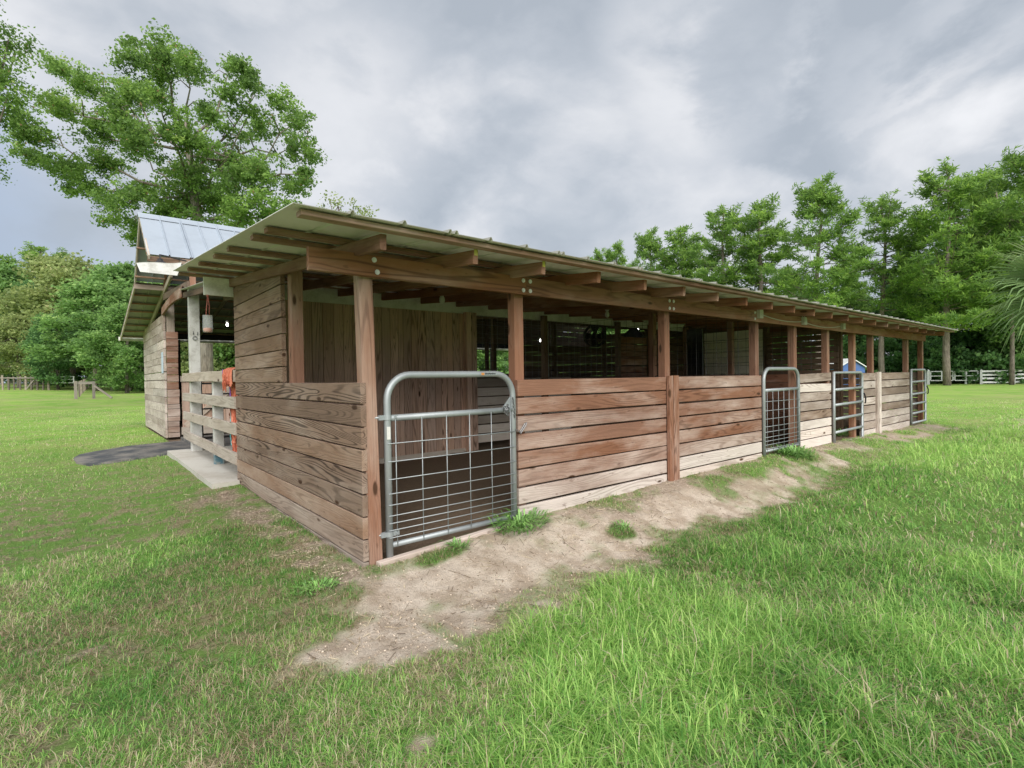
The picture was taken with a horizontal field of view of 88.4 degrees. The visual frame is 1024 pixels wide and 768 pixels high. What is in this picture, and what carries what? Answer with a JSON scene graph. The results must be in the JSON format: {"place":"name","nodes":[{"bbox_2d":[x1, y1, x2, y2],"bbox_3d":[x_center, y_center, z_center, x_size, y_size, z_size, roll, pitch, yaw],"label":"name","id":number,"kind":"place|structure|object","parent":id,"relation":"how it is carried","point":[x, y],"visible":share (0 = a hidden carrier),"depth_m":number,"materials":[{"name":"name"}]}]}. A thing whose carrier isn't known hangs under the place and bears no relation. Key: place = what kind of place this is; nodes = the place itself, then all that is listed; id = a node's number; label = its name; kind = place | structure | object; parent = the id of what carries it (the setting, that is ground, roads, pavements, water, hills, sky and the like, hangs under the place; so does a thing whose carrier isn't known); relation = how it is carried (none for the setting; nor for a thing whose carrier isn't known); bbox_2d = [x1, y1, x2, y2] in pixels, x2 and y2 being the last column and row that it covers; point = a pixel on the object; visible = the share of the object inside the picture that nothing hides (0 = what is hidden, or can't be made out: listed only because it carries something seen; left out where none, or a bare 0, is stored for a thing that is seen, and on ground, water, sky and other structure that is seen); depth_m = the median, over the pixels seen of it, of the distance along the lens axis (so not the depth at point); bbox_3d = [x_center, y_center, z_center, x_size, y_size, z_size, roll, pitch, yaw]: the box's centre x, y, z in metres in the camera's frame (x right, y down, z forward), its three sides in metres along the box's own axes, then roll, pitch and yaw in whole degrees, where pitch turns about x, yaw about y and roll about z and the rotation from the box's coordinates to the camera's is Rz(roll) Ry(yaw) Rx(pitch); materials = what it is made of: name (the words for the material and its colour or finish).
{"place":"outdoors","nodes":[
{"label":"outdoors","id":0,"kind":"place"},
{"bbox_2d":[0,399,1023,767],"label":"grass","id":1,"kind":"structure","parent":0,"point":[568,709],"depth_m":2.36,"materials":[{"name":"green plant"}]},
{"bbox_2d":[0,380,1023,767],"bbox_3d":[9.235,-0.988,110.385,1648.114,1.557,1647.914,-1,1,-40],"label":"ground","id":2,"kind":"structure","parent":0,"point":[420,600],"depth_m":4.01,"materials":[{"name":"green plant"}]},
{"bbox_2d":[0,261,35,382],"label":"broadleaf tree","id":3,"kind":"object","parent":2,"relation":"on","point":[6,272],"visible":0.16,"depth_m":60.39,"materials":[{"name":"green plant"}]},
{"bbox_2d":[0,0,47,185],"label":"broadleaf tree","id":4,"kind":"object","parent":2,"relation":"on","point":[5,72],"visible":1,"depth_m":20.12,"materials":[{"name":"green plant"}]},
{"bbox_2d":[0,375,49,389],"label":"wooden fence","id":5,"kind":"object","parent":2,"relation":"on","point":[8,386],"visible":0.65,"depth_m":46.64,"materials":[{"name":"wood"}]},
{"bbox_2d":[0,366,55,385],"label":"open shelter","id":6,"kind":"object","parent":2,"relation":"on","point":[23,381],"visible":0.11,"depth_m":55.98,"materials":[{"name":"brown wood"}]},
{"bbox_2d":[0,312,60,387],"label":"broadleaf tree","id":7,"kind":"object","parent":2,"relation":"on","point":[11,328],"visible":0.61,"depth_m":48.90,"materials":[{"name":"green plant"}]},
{"bbox_2d":[0,241,77,327],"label":"tree","id":8,"kind":"object","parent":2,"relation":"on","point":[35,250],"visible":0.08,"depth_m":65.53,"materials":[{"name":"green plant"}]},
{"bbox_2d":[0,279,86,384],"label":"broadleaf tree","id":9,"kind":"object","parent":2,"relation":"on","point":[25,283],"visible":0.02,"depth_m":57.10,"materials":[{"name":"green plant"}]},
{"bbox_2d":[12,312,80,389],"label":"broadleaf tree","id":10,"kind":"object","parent":2,"relation":"on","point":[56,377],"visible":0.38,"depth_m":46.76,"materials":[{"name":"green plant"}]},
{"bbox_2d":[0,248,103,385],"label":"broadleaf tree","id":11,"kind":"object","parent":2,"relation":"on","point":[48,272],"visible":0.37,"depth_m":52.45,"materials":[{"name":"green plant"}]},
{"bbox_2d":[18,275,143,390],"bbox_3d":[-36.018,-4.171,46.096,9.364,10.185,9.600,-1,1,22],"label":"broadleaf tree","id":12,"kind":"object","parent":2,"relation":"on","point":[97,293],"visible":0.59,"depth_m":44.33,"materials":[{"name":"green plant"}]},
{"bbox_2d":[74,378,112,398],"bbox_3d":[-35.318,0.133,44.043,1.898,1.781,28.896,-1,1,-40],"label":"paddock fence","id":13,"kind":"object","parent":2,"relation":"on","point":[82,387],"visible":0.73,"depth_m":33.48,"materials":[{"name":"grey wood"}]},
{"bbox_2d":[58,259,153,387],"bbox_3d":[-37.314,-5.650,52.189,11.999,13.028,12.169,-1,1,3],"label":"broadleaf tree","id":14,"kind":"object","parent":2,"relation":"on","point":[114,273],"visible":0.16,"depth_m":49.79,"materials":[{"name":"green plant"}]},
{"bbox_2d":[68,301,159,392],"bbox_3d":[-30.663,-2.817,41.743,6.348,7.577,6.192,-1,1,2],"label":"broadleaf tree","id":15,"kind":"object","parent":2,"relation":"on","point":[122,357],"visible":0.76,"depth_m":40.43,"materials":[{"name":"green plant"}]},
{"bbox_2d":[113,278,165,371],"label":"broadleaf tree","id":16,"kind":"object","parent":2,"relation":"on","point":[128,294],"visible":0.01,"depth_m":47.46,"materials":[{"name":"green plant"}]},
{"bbox_2d":[73,433,231,465],"bbox_3d":[-4.526,1.147,11.299,7.500,0.175,2.480,-1,1,-40],"label":"rubber mat","id":17,"kind":"object","parent":2,"relation":"on","point":[122,454],"visible":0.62,"depth_m":9.12,"materials":[{"name":"grey rubber"}]},
{"bbox_2d":[0,17,331,371],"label":"oak tree","id":18,"kind":"object","parent":2,"relation":"on","point":[233,170],"visible":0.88,"depth_m":23.03,"materials":[{"name":"green plant"}]},
{"bbox_2d":[129,283,233,358],"bbox_3d":[-28.457,-4.884,48.368,9.545,11.679,9.786,-1,1,-9],"label":"broadleaf tree","id":19,"kind":"object","parent":2,"relation":"on","point":[137,344],"depth_m":45.03,"materials":[{"name":"green plant"}]},
{"bbox_2d":[166,342,238,375],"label":"broadleaf tree","id":20,"kind":"object","parent":2,"relation":"on","point":[185,366],"visible":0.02,"depth_m":44.14,"materials":[{"name":"green plant"}]},
{"bbox_2d":[167,445,239,488],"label":"concrete path","id":21,"kind":"structure","parent":2,"relation":"on","point":[203,467],"depth_m":6.96,"materials":[{"name":"grey concrete"}]},
{"bbox_2d":[290,576,341,598],"bbox_3d":[-1.149,1.192,3.117,0.336,0.069,0.280,-1,1,-40],"label":"weed","id":22,"kind":"object","parent":2,"relation":"on","point":[324,582],"visible":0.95,"depth_m":3.11,"materials":[{"name":"green plant"}]},
{"bbox_2d":[316,190,378,216],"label":"broadleaf tree","id":23,"kind":"object","parent":2,"relation":"on","point":[361,212],"visible":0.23,"depth_m":31.48,"materials":[{"name":"green plant"}]},
{"bbox_2d":[123,331,614,391],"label":"undergrowth","id":24,"kind":"object","parent":2,"relation":"on","point":[502,361],"visible":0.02,"depth_m":45.60,"materials":[{"name":"green plant"}]},
{"bbox_2d":[4,343,857,383],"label":"undergrowth","id":25,"kind":"object","parent":2,"relation":"on","point":[91,379],"depth_m":61.98,"materials":[{"name":"green plant"}]},
{"bbox_2d":[440,535,472,551],"bbox_3d":[-0.394,1.126,3.718,0.242,0.076,0.270,-1,1,13],"label":"weed","id":26,"kind":"object","parent":2,"relation":"on","point":[453,543],"visible":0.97,"depth_m":3.70,"materials":[{"name":"green plant"}]},
{"bbox_2d":[482,507,554,535],"bbox_3d":[0.062,1.068,4.118,0.644,0.142,0.574,-1,1,-40],"label":"weed","id":27,"kind":"object","parent":2,"relation":"on","point":[516,524],"visible":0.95,"depth_m":4.07,"materials":[{"name":"green plant"}]},
{"bbox_2d":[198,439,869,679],"bbox_3d":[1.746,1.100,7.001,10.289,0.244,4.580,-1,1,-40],"label":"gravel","id":28,"kind":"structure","parent":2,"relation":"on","point":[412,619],"depth_m":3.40,"materials":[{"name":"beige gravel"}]},
{"bbox_2d":[118,202,958,567],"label":"horse barn","id":29,"kind":"structure","parent":2,"relation":"on","point":[356,350],"depth_m":5.91,"materials":[{"name":"brown wood"}]},
{"bbox_2d":[161,352,162,372],"bbox_3d":[-7.498,-0.456,11.296,0.008,0.450,0.260,-1,1,-40],"label":"notice sign","id":30,"kind":"object","parent":29,"relation":"attached to","point":[162,362],"visible":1,"depth_m":11.26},
{"bbox_2d":[155,254,186,262],"bbox_3d":[-5.351,-1.891,8.270,0.265,0.292,0.866,-1,1,-6],"label":"barn lamp","id":31,"kind":"object","parent":29,"relation":"attached to","point":[159,259],"visible":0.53,"depth_m":8.03,"materials":[{"name":"black metal"}]},
{"bbox_2d":[203,295,211,331],"bbox_3d":[-3.397,-0.784,5.877,0.102,0.418,0.100,-1,1,-40],"label":"feeder bag","id":32,"kind":"object","parent":29,"relation":"hanging from","point":[207,329],"visible":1,"depth_m":5.87,"materials":[{"name":"white plastic"}]},
{"bbox_2d":[181,381,241,426],"bbox_3d":[-6.573,0.486,11.671,1.257,1.130,0.028,-1,1,-40],"label":"stall door","id":33,"kind":"structure","parent":29,"relation":"in","point":[206,388],"depth_m":11.52,"materials":[{"name":"brown wood"}]},
{"bbox_2d":[222,367,239,451],"bbox_3d":[-3.359,0.312,6.300,0.162,1.020,0.532,-1,1,-40],"label":"blanket","id":34,"kind":"object","parent":29,"relation":"hanging from","point":[227,378],"visible":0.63,"depth_m":6.30,"materials":[{"name":"orange fabric"}]},
{"bbox_2d":[439,296,444,303],"bbox_3d":[-0.812,-1.008,6.116,0.080,0.155,0.080,-1,1,-40],"label":"light bulb","id":35,"kind":"object","parent":29,"relation":"attached to","point":[442,299],"visible":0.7,"depth_m":6.09,"materials":[{"name":"glass"}]},
{"bbox_2d":[583,325,606,346],"bbox_3d":[1.856,-1.194,11.818,0.498,0.746,0.249,-1,1,-5],"label":"barn fan","id":36,"kind":"object","parent":29,"relation":"attached to","point":[595,335],"visible":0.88,"depth_m":11.79},
{"bbox_2d":[623,328,644,344],"bbox_3d":[2.821,-1.164,12.223,0.502,0.621,0.404,-1,1,18],"label":"barn fan","id":37,"kind":"object","parent":29,"relation":"attached to","point":[630,332],"visible":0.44,"depth_m":12.07},
{"bbox_2d":[642,320,684,325],"bbox_3d":[3.073,-1.229,10.618,1.430,0.068,0.040,-1,1,-40],"label":"fluorescent tube","id":38,"kind":"object","parent":29,"relation":"attached to","point":[645,321],"visible":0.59,"depth_m":10.74,"materials":[{"name":"glass"}]},
{"bbox_2d":[589,247,606,261],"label":"pine tree","id":39,"kind":"object","parent":2,"relation":"on","point":[598,256],"visible":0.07,"depth_m":85.76,"materials":[{"name":"green plant"}]},
{"bbox_2d":[561,328,640,344],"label":"broadleaf tree","id":40,"kind":"object","parent":2,"relation":"on","point":[623,331],"visible":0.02,"depth_m":69.13,"materials":[{"name":"green plant"}]},
{"bbox_2d":[601,239,639,266],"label":"pine tree","id":41,"kind":"object","parent":2,"relation":"on","point":[611,256],"visible":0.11,"depth_m":83.48,"materials":[{"name":"green plant"}]},
{"bbox_2d":[610,519,633,532],"bbox_3d":[0.899,1.149,4.251,0.276,0.077,0.226,-1,1,-40],"label":"weed","id":42,"kind":"object","parent":2,"relation":"on","point":[623,527],"visible":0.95,"depth_m":4.27,"materials":[{"name":"green plant"}]},
{"bbox_2d":[625,226,669,332],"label":"pine tree","id":43,"kind":"object","parent":2,"relation":"on","point":[648,244],"visible":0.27,"depth_m":76.71,"materials":[{"name":"green plant"}]},
{"bbox_2d":[647,223,713,337],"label":"pine tree","id":44,"kind":"object","parent":2,"relation":"on","point":[681,265],"visible":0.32,"depth_m":72.32,"materials":[{"name":"green plant"}]},
{"bbox_2d":[687,202,765,292],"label":"pine tree","id":45,"kind":"object","parent":2,"relation":"on","point":[710,264],"visible":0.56,"depth_m":61.42,"materials":[{"name":"green plant"}]},
{"bbox_2d":[717,192,813,336],"bbox_3d":[28.278,-10.318,59.798,10.136,21.816,9.782,-1,1,1],"label":"pine tree","id":46,"kind":"object","parent":2,"relation":"on","point":[751,224],"visible":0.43,"depth_m":58.70,"materials":[{"name":"green plant"}]},
{"bbox_2d":[771,266,804,370],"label":"pine tree","id":47,"kind":"object","parent":2,"relation":"on","point":[790,295],"visible":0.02,"depth_m":65.42,"materials":[{"name":"green plant"}]},
{"bbox_2d":[769,443,820,459],"bbox_3d":[3.797,0.920,7.142,0.845,0.188,0.664,-1,1,-40],"label":"weed","id":48,"kind":"object","parent":2,"relation":"on","point":[793,451],"visible":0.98,"depth_m":7.06,"materials":[{"name":"green plant"}]},
{"bbox_2d":[772,290,844,364],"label":"broadleaf tree","id":49,"kind":"object","parent":2,"relation":"on","point":[810,297],"visible":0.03,"depth_m":60.75,"materials":[{"name":"green plant"}]},
{"bbox_2d":[758,171,877,369],"bbox_3d":[28.763,-9.594,49.996,9.566,20.546,7.967,-1,1,9],"label":"pine tree","id":50,"kind":"object","parent":2,"relation":"on","point":[819,194],"visible":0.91,"depth_m":48.60,"materials":[{"name":"green plant"}]},
{"bbox_2d":[831,427,848,436],"bbox_3d":[5.820,0.849,9.366,0.624,0.158,0.561,-1,1,-40],"label":"weed","id":51,"kind":"object","parent":2,"relation":"on","point":[842,433],"visible":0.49,"depth_m":9.27,"materials":[{"name":"green plant"}]},
{"bbox_2d":[829,359,866,384],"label":"garden shed","id":52,"kind":"structure","parent":2,"relation":"on","point":[861,367],"depth_m":45.99,"materials":[{"name":"blue paint"}]},
{"bbox_2d":[839,272,874,341],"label":"pine tree","id":53,"kind":"object","parent":2,"relation":"on","point":[861,308],"visible":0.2,"depth_m":62.68,"materials":[{"name":"green plant"}]},
{"bbox_2d":[843,291,893,352],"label":"broadleaf tree","id":54,"kind":"object","parent":2,"relation":"on","point":[870,304],"visible":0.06,"depth_m":63.73,"materials":[{"name":"green plant"}]},
{"bbox_2d":[836,189,936,371],"bbox_3d":[36.630,-9.162,52.153,8.728,19.367,7.269,0,1,44],"label":"pine tree","id":55,"kind":"object","parent":2,"relation":"on","point":[885,221],"visible":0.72,"depth_m":50.96,"materials":[{"name":"green plant"}]},
{"bbox_2d":[856,281,938,354],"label":"broadleaf tree","id":56,"kind":"object","parent":2,"relation":"on","point":[877,311],"visible":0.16,"depth_m":60.68,"materials":[{"name":"green plant"}]},
{"bbox_2d":[777,330,1023,383],"bbox_3d":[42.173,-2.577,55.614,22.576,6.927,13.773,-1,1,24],"label":"undergrowth","id":57,"kind":"object","parent":2,"relation":"on","point":[933,349],"visible":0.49,"depth_m":52.62,"materials":[{"name":"green plant"}]},
{"bbox_2d":[877,260,940,353],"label":"pine tree","id":58,"kind":"object","parent":2,"relation":"on","point":[896,314],"visible":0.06,"depth_m":59.28,"materials":[{"name":"green plant"}]},
{"bbox_2d":[927,370,929,384],"bbox_3d":[40.298,-0.617,51.001,0.229,1.560,0.229,-1,1,22],"label":"gate post","id":59,"kind":"object","parent":2,"relation":"on","point":[928,377],"visible":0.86,"depth_m":50.95,"materials":[{"name":"white paint"}]},
{"bbox_2d":[895,296,986,365],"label":"broadleaf tree","id":60,"kind":"object","parent":2,"relation":"on","point":[952,333],"visible":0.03,"depth_m":56.10,"materials":[{"name":"green plant"}]},
{"bbox_2d":[930,371,953,380],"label":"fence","id":61,"kind":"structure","parent":2,"relation":"on","point":[941,376],"depth_m":51.62,"materials":[{"name":"white paint"}]},
{"bbox_2d":[885,156,1020,385],"bbox_3d":[38.888,-9.807,47.420,9.274,20.761,10.779,-1,1,7],"label":"pine tree","id":62,"kind":"object","parent":2,"relation":"on","point":[944,290],"visible":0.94,"depth_m":45.35,"materials":[{"name":"green plant"}]},
{"bbox_2d":[954,371,978,380],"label":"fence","id":63,"kind":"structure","parent":2,"relation":"on","point":[966,376],"depth_m":50.67,"materials":[{"name":"white paint"}]},
{"bbox_2d":[913,228,1022,369],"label":"broadleaf tree","id":64,"kind":"object","parent":2,"relation":"on","point":[962,338],"visible":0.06,"depth_m":54.18,"materials":[{"name":"green plant"}]},
{"bbox_2d":[942,162,1023,379],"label":"pine tree","id":65,"kind":"object","parent":2,"relation":"on","point":[1001,194],"visible":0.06,"depth_m":51.90,"materials":[{"name":"green plant"}]},
{"bbox_2d":[950,144,1023,311],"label":"pine tree","id":66,"kind":"object","parent":2,"relation":"on","point":[1013,162],"visible":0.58,"depth_m":44.68,"materials":[{"name":"green plant"}]},
{"bbox_2d":[970,237,1023,366],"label":"broadleaf tree","id":67,"kind":"object","parent":2,"relation":"on","point":[993,342],"visible":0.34,"depth_m":50.33,"materials":[{"name":"green plant"}]},
{"bbox_2d":[971,236,1023,358],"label":"fan palm","id":68,"kind":"object","parent":2,"relation":"on","point":[1016,303],"visible":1,"depth_m":9.15,"materials":[{"name":"green plant"}]},
{"bbox_2d":[977,212,1023,384],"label":"pine tree","id":69,"kind":"object","parent":2,"relation":"on","point":[1012,365],"visible":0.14,"depth_m":45.99,"materials":[{"name":"green plant"}]},
{"bbox_2d":[980,369,1023,383],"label":"board fence","id":70,"kind":"object","parent":2,"relation":"on","point":[981,377],"visible":0.75,"depth_m":49.70,"materials":[{"name":"white paint"}]},
{"bbox_2d":[0,0,1023,382],"label":"sky","id":71,"kind":"structure","parent":0,"point":[573,127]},
{"bbox_2d":[184,426,933,672],"bbox_3d":[2.718,1.069,7.841,12.846,0.247,4.612,-1,1,-40],"label":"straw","id":72,"kind":"object","parent":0,"point":[506,558],"visible":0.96,"depth_m":3.73,"materials":[{"name":"beige plant"}]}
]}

